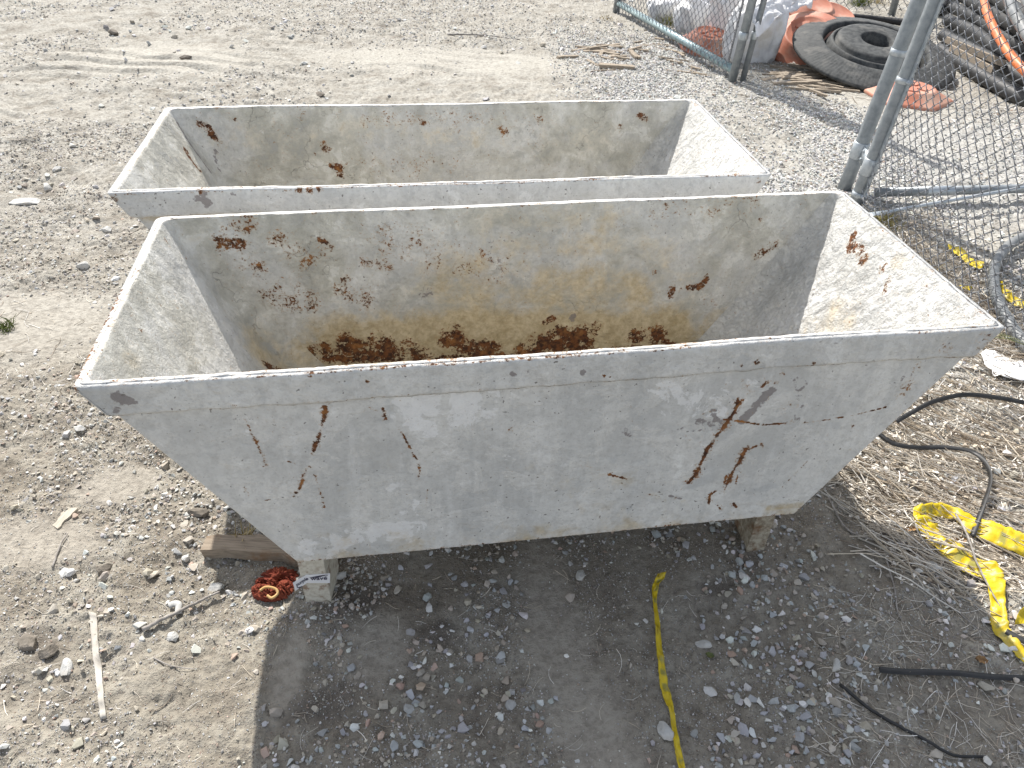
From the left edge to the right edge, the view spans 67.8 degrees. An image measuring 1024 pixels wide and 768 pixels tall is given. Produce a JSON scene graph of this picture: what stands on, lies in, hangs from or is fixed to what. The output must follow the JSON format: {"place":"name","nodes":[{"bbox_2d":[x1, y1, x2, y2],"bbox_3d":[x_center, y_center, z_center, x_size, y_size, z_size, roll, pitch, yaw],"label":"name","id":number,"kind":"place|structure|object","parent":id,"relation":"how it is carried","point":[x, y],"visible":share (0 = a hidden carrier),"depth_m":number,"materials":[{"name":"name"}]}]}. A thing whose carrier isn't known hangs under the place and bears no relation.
{"place":"outdoors","nodes":[
{"label":"outdoors","id":0,"kind":"place"},
{"bbox_2d":[0,0,1023,767],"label":"ground","id":1,"kind":"structure","parent":0,"point":[492,74],"depth_m":2.04,"materials":[{"name":"gravel"}]},
{"bbox_2d":[0,314,15,334],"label":"grass tuft","id":2,"kind":"object","parent":1,"relation":"on","point":[3,327],"visible":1,"depth_m":2.89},
{"bbox_2d":[8,198,40,204],"bbox_3d":[-2.414,-0.904,3.780,0.162,0.025,0.070,-6,38,-10],"label":"concrete slab","id":3,"kind":"object","parent":1,"relation":"on","point":[22,201],"depth_m":3.77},
{"bbox_2d":[17,633,36,651],"bbox_3d":[-1.160,0.620,1.826,0.051,0.026,0.046,2,38,0],"label":"dirt clod","id":4,"kind":"object","parent":1,"relation":"on","point":[27,642],"visible":1,"depth_m":1.82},
{"bbox_2d":[43,183,51,192],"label":"rock","id":5,"kind":"object","parent":1,"relation":"on","point":[47,187],"visible":0.77,"depth_m":3.90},
{"bbox_2d":[38,643,57,658],"bbox_3d":[-1.099,0.631,1.802,0.043,0.025,0.037,2,38,0],"label":"dirt clod","id":6,"kind":"object","parent":1,"relation":"on","point":[48,651],"visible":1,"depth_m":1.79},
{"bbox_2d":[52,166,61,172],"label":"rock","id":7,"kind":"object","parent":1,"relation":"on","point":[56,169],"visible":1,"depth_m":4.05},
{"bbox_2d":[51,533,67,567],"bbox_3d":[-1.215,0.446,2.046,0.008,0.013,0.112,-2,38,-5],"label":"twig","id":8,"kind":"object","parent":1,"relation":"on","point":[55,559],"visible":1,"depth_m":2.04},
{"bbox_2d":[53,507,77,529],"bbox_3d":[-1.260,0.377,2.137,0.042,0.007,0.086,3,38,16],"label":"wood shard","id":9,"kind":"object","parent":1,"relation":"on","point":[64,516],"visible":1,"depth_m":2.14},
{"bbox_2d":[59,658,72,675],"bbox_3d":[-1.038,0.659,1.777,0.032,0.021,0.044,2,38,0],"label":"rock","id":10,"kind":"object","parent":1,"relation":"on","point":[66,666],"visible":1,"depth_m":1.77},
{"bbox_2d":[75,425,85,430],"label":"rock","id":11,"kind":"object","parent":1,"relation":"on","point":[80,428],"visible":1,"depth_m":2.41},
{"bbox_2d":[76,261,89,268],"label":"rock","id":12,"kind":"object","parent":1,"relation":"on","point":[84,264],"visible":1,"depth_m":3.26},
{"bbox_2d":[89,611,106,718],"bbox_3d":[-0.974,0.655,1.789,0.018,0.033,0.302,-16,41,-22],"label":"wood strip","id":13,"kind":"object","parent":1,"relation":"on","point":[97,661],"visible":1,"depth_m":1.79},
{"bbox_2d":[96,563,112,575],"bbox_3d":[-1.069,0.487,2.006,0.035,0.031,0.042,29,45,31],"label":"dirt clod","id":14,"kind":"object","parent":1,"relation":"on","point":[100,570],"visible":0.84,"depth_m":2.00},
{"bbox_2d":[100,227,111,232],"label":"rock","id":15,"kind":"object","parent":1,"relation":"on","point":[106,229],"visible":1,"depth_m":3.54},
{"bbox_2d":[108,29,118,35],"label":"dirt clod","id":16,"kind":"object","parent":1,"relation":"on","point":[114,32],"visible":0.94,"depth_m":6.27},
{"bbox_2d":[167,631,178,641],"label":"rock","id":17,"kind":"object","parent":1,"relation":"on","point":[173,636],"visible":1,"depth_m":1.85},
{"bbox_2d":[153,657,193,668],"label":"twig","id":18,"kind":"object","parent":1,"relation":"on","point":[170,665],"visible":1,"depth_m":1.79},
{"bbox_2d":[168,600,181,613],"bbox_3d":[-0.845,0.561,1.921,0.052,0.014,0.029,28,45,30],"label":"broken shard","id":19,"kind":"object","parent":1,"relation":"on","point":[177,604],"visible":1,"depth_m":1.92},
{"bbox_2d":[142,591,219,630],"bbox_3d":[-0.826,0.566,1.909,0.193,0.019,0.014,-25,45,-30],"label":"twig","id":20,"kind":"object","parent":1,"relation":"on","point":[154,623],"visible":1,"depth_m":1.89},
{"bbox_2d":[179,55,191,59],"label":"dirt clod","id":21,"kind":"object","parent":1,"relation":"on","point":[184,57],"visible":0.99,"depth_m":5.75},
{"bbox_2d":[181,554,189,561],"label":"rock","id":22,"kind":"object","parent":1,"relation":"on","point":[185,558],"visible":1,"depth_m":2.04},
{"bbox_2d":[187,508,209,516],"bbox_3d":[-0.893,0.367,2.170,0.063,0.028,0.033,2,38,0],"label":"dirt clod","id":23,"kind":"object","parent":1,"relation":"on","point":[200,512],"visible":1,"depth_m":2.16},
{"bbox_2d":[207,582,222,591],"bbox_3d":[-0.773,0.529,1.983,0.038,0.020,0.030,2,38,0],"label":"rock","id":24,"kind":"object","parent":1,"relation":"on","point":[217,586],"visible":1,"depth_m":1.98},
{"bbox_2d":[216,522,255,548],"bbox_3d":[-0.735,0.424,2.088,0.122,0.073,0.112,-26,46,-31],"label":"grass tuft","id":25,"kind":"object","parent":1,"relation":"on","point":[249,532],"visible":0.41,"depth_m":2.10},
{"bbox_2d":[200,534,297,567],"bbox_3d":[-0.658,0.449,2.058,0.346,0.036,0.078,3,37,1],"label":"timber block","id":26,"kind":"object","parent":1,"relation":"on","point":[259,547],"depth_m":2.04,"materials":[{"name":"wood"}]},
{"bbox_2d":[251,566,299,601],"bbox_3d":[-0.618,0.525,1.996,0.121,0.055,0.106,2,38,0],"label":"rag","id":27,"kind":"object","parent":1,"relation":"on","point":[274,584],"visible":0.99,"depth_m":1.98,"materials":[{"name":"fabric"}]},
{"bbox_2d":[315,91,324,96],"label":"dirt clod","id":28,"kind":"object","parent":1,"relation":"on","point":[319,93],"visible":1,"depth_m":5.17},
{"bbox_2d":[337,571,345,579],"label":"rock","id":29,"kind":"object","parent":1,"relation":"on","point":[341,575],"visible":0.95,"depth_m":2.01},
{"bbox_2d":[107,99,770,230],"bbox_3d":[-0.208,-0.448,2.627,1.838,0.813,0.706,-4,38,-7],"label":"mortar tub","id":30,"kind":"object","parent":1,"relation":"on","point":[202,160],"visible":0.52,"depth_m":2.64,"materials":[{"name":"metal"}]},
{"bbox_2d":[447,33,519,39],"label":"twig","id":31,"kind":"object","parent":1,"relation":"on","point":[480,35],"visible":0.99,"depth_m":6.50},
{"bbox_2d":[0,61,1023,767],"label":"dry stalks","id":32,"kind":"object","parent":1,"relation":"on","point":[1014,353],"visible":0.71,"depth_m":2.31,"materials":[{"name":"plant"}]},
{"bbox_2d":[878,433,992,536],"bbox_3d":[1.337,0.300,2.322,0.317,0.034,0.417,2,38,0],"label":"hose","id":33,"kind":"object","parent":32,"relation":"on","point":[981,458],"visible":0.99,"depth_m":2.44,"materials":[{"name":"rubber"}]},
{"bbox_2d":[869,443,1022,576],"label":"twig","id":34,"kind":"object","parent":32,"relation":"on","point":[884,463],"visible":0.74,"depth_m":2.29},
{"bbox_2d":[896,392,1023,422],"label":"hose","id":35,"kind":"object","parent":32,"relation":"on","point":[944,398],"visible":0.98,"depth_m":2.62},
{"bbox_2d":[913,502,1023,661],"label":"warning tape","id":36,"kind":"object","parent":32,"relation":"on","point":[994,534],"visible":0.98,"depth_m":2.12,"materials":[{"name":"plastic"}]},
{"bbox_2d":[955,513,1007,616],"bbox_3d":[1.273,0.478,2.086,0.030,0.040,0.346,4,38,2],"label":"twig","id":37,"kind":"object","parent":36,"relation":"on","point":[967,535],"visible":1,"depth_m":2.08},
{"bbox_2d":[981,350,1023,380],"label":"paper sheet","id":38,"kind":"object","parent":32,"relation":"on","point":[990,362],"visible":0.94,"depth_m":2.87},
{"bbox_2d":[73,191,1003,601],"bbox_3d":[0.064,0.051,1.994,1.838,0.812,0.707,-4,38,-8],"label":"mortar tub","id":39,"kind":"object","parent":1,"relation":"on","point":[315,395],"visible":1,"depth_m":1.76,"materials":[{"name":"metal"}]},
{"bbox_2d":[556,55,578,58],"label":"wood scrap","id":40,"kind":"object","parent":1,"relation":"on","point":[566,56],"visible":1,"depth_m":6.10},
{"bbox_2d":[576,570,584,580],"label":"rock","id":41,"kind":"object","parent":1,"relation":"on","point":[580,574],"visible":1,"depth_m":2.04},
{"bbox_2d":[571,45,599,51],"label":"wood scrap","id":42,"kind":"object","parent":1,"relation":"on","point":[583,48],"visible":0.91,"depth_m":6.28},
{"bbox_2d":[575,45,607,49],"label":"wood scrap","id":43,"kind":"object","parent":1,"relation":"on","point":[577,46],"visible":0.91,"depth_m":6.33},
{"bbox_2d":[588,45,608,49],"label":"wood scrap","id":44,"kind":"object","parent":1,"relation":"on","point":[595,47],"visible":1,"depth_m":6.30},
{"bbox_2d":[591,55,622,60],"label":"wood scrap","id":45,"kind":"object","parent":1,"relation":"on","point":[606,58],"visible":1,"depth_m":6.06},
{"bbox_2d":[602,51,619,54],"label":"wood scrap","id":46,"kind":"object","parent":1,"relation":"on","point":[608,53],"visible":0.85,"depth_m":6.20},
{"bbox_2d":[602,55,626,57],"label":"wood scrap","id":47,"kind":"object","parent":1,"relation":"on","point":[615,56],"visible":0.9,"depth_m":6.13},
{"bbox_2d":[598,63,634,69],"bbox_3d":[0.809,-2.451,5.886,0.292,0.030,0.078,6,35,5],"label":"wood block","id":48,"kind":"object","parent":1,"relation":"on","point":[614,66],"depth_m":5.86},
{"bbox_2d":[629,49,636,58],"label":"wood scrap","id":49,"kind":"object","parent":1,"relation":"on","point":[632,53],"visible":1,"depth_m":6.17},
{"bbox_2d":[654,14,673,27],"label":"grass tuft","id":50,"kind":"object","parent":1,"relation":"on","point":[670,21],"visible":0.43,"depth_m":6.99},
{"bbox_2d":[646,0,682,22],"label":"white sack","id":51,"kind":"object","parent":1,"relation":"on","point":[667,9],"visible":0.28,"depth_m":7.04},
{"bbox_2d":[654,37,675,41],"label":"wood scrap","id":52,"kind":"object","parent":1,"relation":"on","point":[658,38],"visible":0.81,"depth_m":6.57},
{"bbox_2d":[657,721,673,740],"bbox_3d":[0.344,0.781,1.713,0.029,0.029,0.049,-23,44,-28],"label":"rock","id":53,"kind":"object","parent":1,"relation":"on","point":[665,731],"visible":1,"depth_m":1.70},
{"bbox_2d":[652,571,684,767],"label":"warning tape","id":54,"kind":"object","parent":1,"relation":"on","point":[663,678],"visible":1,"depth_m":1.82,"materials":[{"name":"plastic"}]},
{"bbox_2d":[658,56,689,61],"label":"wood scrap","id":55,"kind":"object","parent":1,"relation":"on","point":[673,58],"visible":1,"depth_m":6.10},
{"bbox_2d":[672,0,709,32],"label":"white sack","id":56,"kind":"object","parent":1,"relation":"on","point":[685,8],"visible":0.34,"depth_m":6.73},
{"bbox_2d":[675,70,706,74],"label":"wood scrap","id":57,"kind":"object","parent":1,"relation":"on","point":[692,72],"visible":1,"depth_m":5.77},
{"bbox_2d":[678,26,724,57],"bbox_3d":[1.639,-2.854,6.338,0.500,0.180,0.494,2,38,0],"label":"barrel base","id":58,"kind":"object","parent":1,"relation":"on","point":[700,36],"visible":0.55,"depth_m":6.24,"materials":[{"name":"orange plastic"}]},
{"bbox_2d":[695,640,711,647],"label":"rock","id":59,"kind":"object","parent":1,"relation":"on","point":[703,644],"visible":1,"depth_m":1.89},
{"bbox_2d":[705,652,713,657],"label":"green leaf","id":60,"kind":"object","parent":1,"relation":"on","point":[709,654],"visible":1,"depth_m":1.87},
{"bbox_2d":[704,0,740,29],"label":"white sack","id":61,"kind":"object","parent":1,"relation":"on","point":[721,18],"visible":0.11,"depth_m":6.30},
{"bbox_2d":[739,0,766,81],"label":"fence post","id":62,"kind":"object","parent":1,"relation":"on","point":[752,43],"visible":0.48,"depth_m":5.53,"materials":[{"name":"metal"}]},
{"bbox_2d":[613,0,757,81],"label":"chain link gate","id":63,"kind":"structure","parent":62,"relation":"attached to","point":[733,68],"depth_m":5.90,"materials":[{"name":"metal"}]},
{"bbox_2d":[722,0,788,63],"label":"white sack","id":64,"kind":"object","parent":1,"relation":"on","point":[768,44],"visible":0.46,"depth_m":6.01,"materials":[{"name":"plastic"}]},
{"bbox_2d":[761,72,791,80],"bbox_3d":[1.987,-2.308,5.739,0.353,0.016,0.038,-21,58,-26],"label":"wood scrap","id":65,"kind":"object","parent":1,"relation":"on","point":[775,76],"visible":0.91,"depth_m":5.73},
{"bbox_2d":[769,65,794,70],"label":"wood scrap","id":66,"kind":"object","parent":1,"relation":"on","point":[777,67],"visible":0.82,"depth_m":5.99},
{"bbox_2d":[769,71,816,73],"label":"wood scrap","id":67,"kind":"object","parent":1,"relation":"on","point":[799,71],"visible":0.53,"depth_m":5.87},
{"bbox_2d":[773,80,821,84],"bbox_3d":[2.104,-2.220,5.617,0.369,0.018,0.037,-4,39,-3],"label":"wood scrap","id":68,"kind":"object","parent":1,"relation":"on","point":[796,82],"visible":1,"depth_m":5.61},
{"bbox_2d":[781,72,821,79],"bbox_3d":[2.221,-2.337,5.773,0.427,0.020,0.036,-12,42,-14],"label":"wood scrap","id":69,"kind":"object","parent":1,"relation":"on","point":[801,75],"visible":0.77,"depth_m":5.76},
{"bbox_2d":[788,63,814,70],"bbox_3d":[2.362,-2.470,5.976,0.420,0.016,0.037,26,42,30],"label":"wood scrap","id":70,"kind":"object","parent":1,"relation":"on","point":[800,66],"visible":0.49,"depth_m":6.01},
{"bbox_2d":[787,76,815,79],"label":"wood scrap","id":71,"kind":"object","parent":1,"relation":"on","point":[811,77],"visible":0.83,"depth_m":5.72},
{"bbox_2d":[779,73,825,86],"bbox_3d":[2.163,-2.272,5.694,0.028,0.019,0.390,-31,47,-31],"label":"wood scrap","id":72,"kind":"object","parent":1,"relation":"on","point":[820,83],"visible":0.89,"depth_m":5.62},
{"bbox_2d":[775,11,835,64],"bbox_3d":[2.394,-2.801,6.204,0.579,0.342,0.530,2,38,0],"label":"barrel base","id":73,"kind":"object","parent":1,"relation":"on","point":[786,51],"visible":0.41,"depth_m":6.17,"materials":[{"name":"orange plastic"}]},
{"bbox_2d":[753,0,812,36],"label":"sack cloth","id":74,"kind":"object","parent":73,"relation":"on","point":[772,13],"visible":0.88,"depth_m":5.77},
{"bbox_2d":[789,0,834,15],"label":"barrel base","id":75,"kind":"object","parent":1,"relation":"on","point":[825,6],"visible":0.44,"depth_m":7.10,"materials":[{"name":"orange plastic"}]},
{"bbox_2d":[784,87,841,92],"bbox_3d":[2.173,-2.126,5.509,0.403,0.016,0.036,8,30,9],"label":"wood scrap","id":76,"kind":"object","parent":1,"relation":"on","point":[820,90],"visible":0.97,"depth_m":5.49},
{"bbox_2d":[798,84,827,96],"bbox_3d":[2.166,-2.107,5.482,0.036,0.017,0.308,-11,38,-23],"label":"wood scrap","id":77,"kind":"object","parent":1,"relation":"on","point":[816,92],"visible":0.99,"depth_m":5.46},
{"bbox_2d":[814,79,843,84],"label":"wood scrap","id":78,"kind":"object","parent":1,"relation":"on","point":[833,82],"visible":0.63,"depth_m":5.65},
{"bbox_2d":[802,84,859,92],"bbox_3d":[2.325,-2.154,5.558,0.410,0.015,0.020,11,40,12],"label":"wood scrap","id":79,"kind":"object","parent":1,"relation":"on","point":[840,89],"visible":0.95,"depth_m":5.55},
{"bbox_2d":[822,82,843,87],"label":"wood scrap","id":80,"kind":"object","parent":1,"relation":"on","point":[829,85],"visible":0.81,"depth_m":5.59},
{"bbox_2d":[816,86,855,89],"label":"wood scrap","id":81,"kind":"object","parent":1,"relation":"on","point":[847,87],"visible":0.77,"depth_m":5.57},
{"bbox_2d":[832,658,840,671],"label":"rock","id":82,"kind":"object","parent":1,"relation":"on","point":[836,665],"visible":1,"depth_m":1.82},
{"bbox_2d":[830,2,854,16],"bbox_3d":[3.069,-3.480,7.243,0.544,0.232,0.543,2,38,0],"label":"barrel base","id":83,"kind":"object","parent":1,"relation":"on","point":[841,11],"visible":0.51,"depth_m":7.22,"materials":[{"name":"orange plastic"}]},
{"bbox_2d":[847,0,876,7],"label":"grass tuft","id":84,"kind":"object","parent":1,"relation":"on","point":[860,1],"visible":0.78,"depth_m":7.90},
{"bbox_2d":[792,17,955,90],"bbox_3d":[2.793,-2.564,5.899,1.235,0.290,1.211,2,38,0],"label":"rubber ring","id":85,"kind":"object","parent":1,"relation":"on","point":[813,50],"visible":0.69,"depth_m":5.73,"materials":[{"name":"rubber"}]},
{"bbox_2d":[825,24,920,70],"bbox_3d":[2.792,-2.588,5.897,0.729,0.254,0.716,2,38,0],"label":"rubber ring","id":86,"kind":"object","parent":85,"relation":"on","point":[869,45],"visible":0.69,"depth_m":5.82,"materials":[{"name":"rubber"}]},
{"bbox_2d":[854,14,902,25],"bbox_3d":[3.610,-3.498,7.340,0.775,0.058,0.100,16,40,17],"label":"plastic pipe","id":87,"kind":"object","parent":1,"relation":"on","point":[894,21],"visible":0.31,"depth_m":7.34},
{"bbox_2d":[828,497,938,542],"bbox_3d":[1.044,0.416,2.180,0.305,0.027,0.118,23,42,25],"label":"twig","id":88,"kind":"object","parent":1,"relation":"on","point":[839,519],"visible":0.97,"depth_m":2.18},
{"bbox_2d":[874,209,906,231],"bbox_3d":[1.868,-0.819,3.817,0.212,0.085,0.222,2,38,0],"label":"grass tuft","id":89,"kind":"object","parent":1,"relation":"on","point":[886,219],"visible":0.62,"depth_m":3.81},
{"bbox_2d":[885,559,903,621],"bbox_3d":[1.010,0.545,2.012,0.011,0.016,0.208,8,38,8],"label":"twig","id":90,"kind":"object","parent":1,"relation":"on","point":[894,589],"visible":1,"depth_m":2.02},
{"bbox_2d":[864,80,953,111],"bbox_3d":[2.832,-2.076,5.430,0.572,0.095,0.591,2,38,0],"label":"barrel base","id":91,"kind":"object","parent":1,"relation":"on","point":[871,91],"visible":0.37,"depth_m":5.29,"materials":[{"name":"orange plastic"}]},
{"bbox_2d":[839,683,985,757],"bbox_3d":[0.894,0.771,1.720,0.314,0.018,0.045,23,43,25],"label":"thin cable","id":92,"kind":"object","parent":1,"relation":"on","point":[853,695],"visible":1,"depth_m":1.71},
{"bbox_2d":[828,0,1018,16],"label":"chain link fence","id":93,"kind":"object","parent":1,"relation":"on","point":[894,6],"visible":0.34,"depth_m":7.67,"materials":[{"name":"metal"}]},
{"bbox_2d":[831,215,1023,595],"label":"leaf litter","id":94,"kind":"object","parent":1,"relation":"on","point":[946,476],"visible":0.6,"depth_m":2.39,"materials":[{"name":"plant"}]},
{"bbox_2d":[837,0,1023,216],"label":"fence post","id":95,"kind":"object","parent":1,"relation":"on","point":[903,39],"visible":0.77,"depth_m":3.92,"materials":[{"name":"metal"}]},
{"bbox_2d":[849,0,1023,348],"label":"chain link gate","id":96,"kind":"structure","parent":95,"relation":"attached to","point":[870,160],"depth_m":3.40,"materials":[{"name":"metal"}]},
{"bbox_2d":[925,560,942,571],"bbox_3d":[1.151,0.498,2.085,0.043,0.029,0.040,2,38,0],"label":"rock","id":97,"kind":"object","parent":1,"relation":"on","point":[937,568],"visible":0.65,"depth_m":2.07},
{"bbox_2d":[940,0,947,14],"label":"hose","id":98,"kind":"object","parent":1,"relation":"on","point":[945,3],"visible":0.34,"depth_m":7.67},
{"bbox_2d":[989,0,1023,14],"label":"hose","id":99,"kind":"object","parent":98,"relation":"on","point":[1000,6],"visible":0.31,"depth_m":6.24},
{"bbox_2d":[870,518,1019,658],"bbox_3d":[1.137,0.537,2.043,0.034,0.023,0.522,-14,40,-20],"label":"twig","id":100,"kind":"object","parent":1,"relation":"on","point":[944,598],"visible":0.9,"depth_m":2.00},
{"bbox_2d":[879,666,1023,680],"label":"plastic strap","id":101,"kind":"object","parent":1,"relation":"on","point":[946,672],"visible":1,"depth_m":1.82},
{"bbox_2d":[948,244,983,268],"bbox_3d":[2.109,-0.590,3.539,0.069,0.026,0.235,-7,39,-12],"label":"warning tape","id":102,"kind":"object","parent":1,"relation":"on","point":[956,250],"visible":0.71,"depth_m":3.54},
{"bbox_2d":[937,29,1023,86],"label":"hose","id":103,"kind":"object","parent":1,"relation":"on","point":[1017,75],"visible":0.45,"depth_m":6.03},
{"bbox_2d":[944,36,1006,66],"bbox_3d":[3.722,-2.686,6.148,0.022,0.045,0.774,-5,38,-9],"label":"wood pole","id":104,"kind":"object","parent":103,"relation":"on","point":[971,50],"visible":0.64,"depth_m":6.10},
{"bbox_2d":[938,44,1023,106],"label":"hose","id":105,"kind":"object","parent":1,"relation":"on","point":[1000,86],"visible":0.55,"depth_m":5.66,"materials":[{"name":"rubber"}]},
{"bbox_2d":[949,45,992,72],"bbox_3d":[3.585,-2.547,5.962,0.020,0.045,0.663,0,38,-3],"label":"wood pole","id":106,"kind":"object","parent":105,"relation":"on","point":[981,63],"visible":0.64,"depth_m":5.93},
{"bbox_2d":[975,655,988,663],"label":"dry leaf","id":107,"kind":"object","parent":1,"relation":"on","point":[981,659],"visible":1,"depth_m":1.85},
{"bbox_2d":[942,14,1023,61],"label":"hose","id":108,"kind":"object","parent":1,"relation":"on","point":[969,32],"visible":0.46,"depth_m":6.65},
{"bbox_2d":[947,2,1023,54],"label":"hose","id":109,"kind":"object","parent":1,"relation":"on","point":[1014,41],"visible":0.45,"depth_m":6.80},
{"bbox_2d":[958,0,1020,39],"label":"hose","id":110,"kind":"object","parent":109,"relation":"on","point":[1002,16],"visible":0.37,"depth_m":6.27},
{"bbox_2d":[980,0,1023,76],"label":"plastic pipe","id":111,"kind":"object","parent":110,"relation":"on","point":[1016,62],"visible":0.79,"depth_m":5.56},
{"bbox_2d":[1003,0,1023,42],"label":"hose","id":112,"kind":"object","parent":110,"relation":"on","point":[1011,9],"visible":0.73,"depth_m":5.43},
{"bbox_2d":[987,231,1023,352],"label":"hose","id":113,"kind":"object","parent":1,"relation":"on","point":[997,257],"visible":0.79,"depth_m":3.24,"materials":[{"name":"plastic"}]},
{"bbox_2d":[995,332,1023,344],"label":"green frond","id":114,"kind":"object","parent":113,"relation":"on","point":[1010,337],"visible":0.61,"depth_m":2.94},
{"bbox_2d":[1000,281,1023,307],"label":"warning tape","id":115,"kind":"object","parent":1,"relation":"on","point":[1009,296],"visible":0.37,"depth_m":3.28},
{"bbox_2d":[1005,629,1023,643],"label":"plastic strap","id":116,"kind":"object","parent":1,"relation":"on","point":[1008,632],"visible":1,"depth_m":1.91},
{"bbox_2d":[1014,607,1023,624],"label":"warning tape","id":117,"kind":"object","parent":1,"relation":"on","point":[1020,618],"visible":1,"depth_m":1.95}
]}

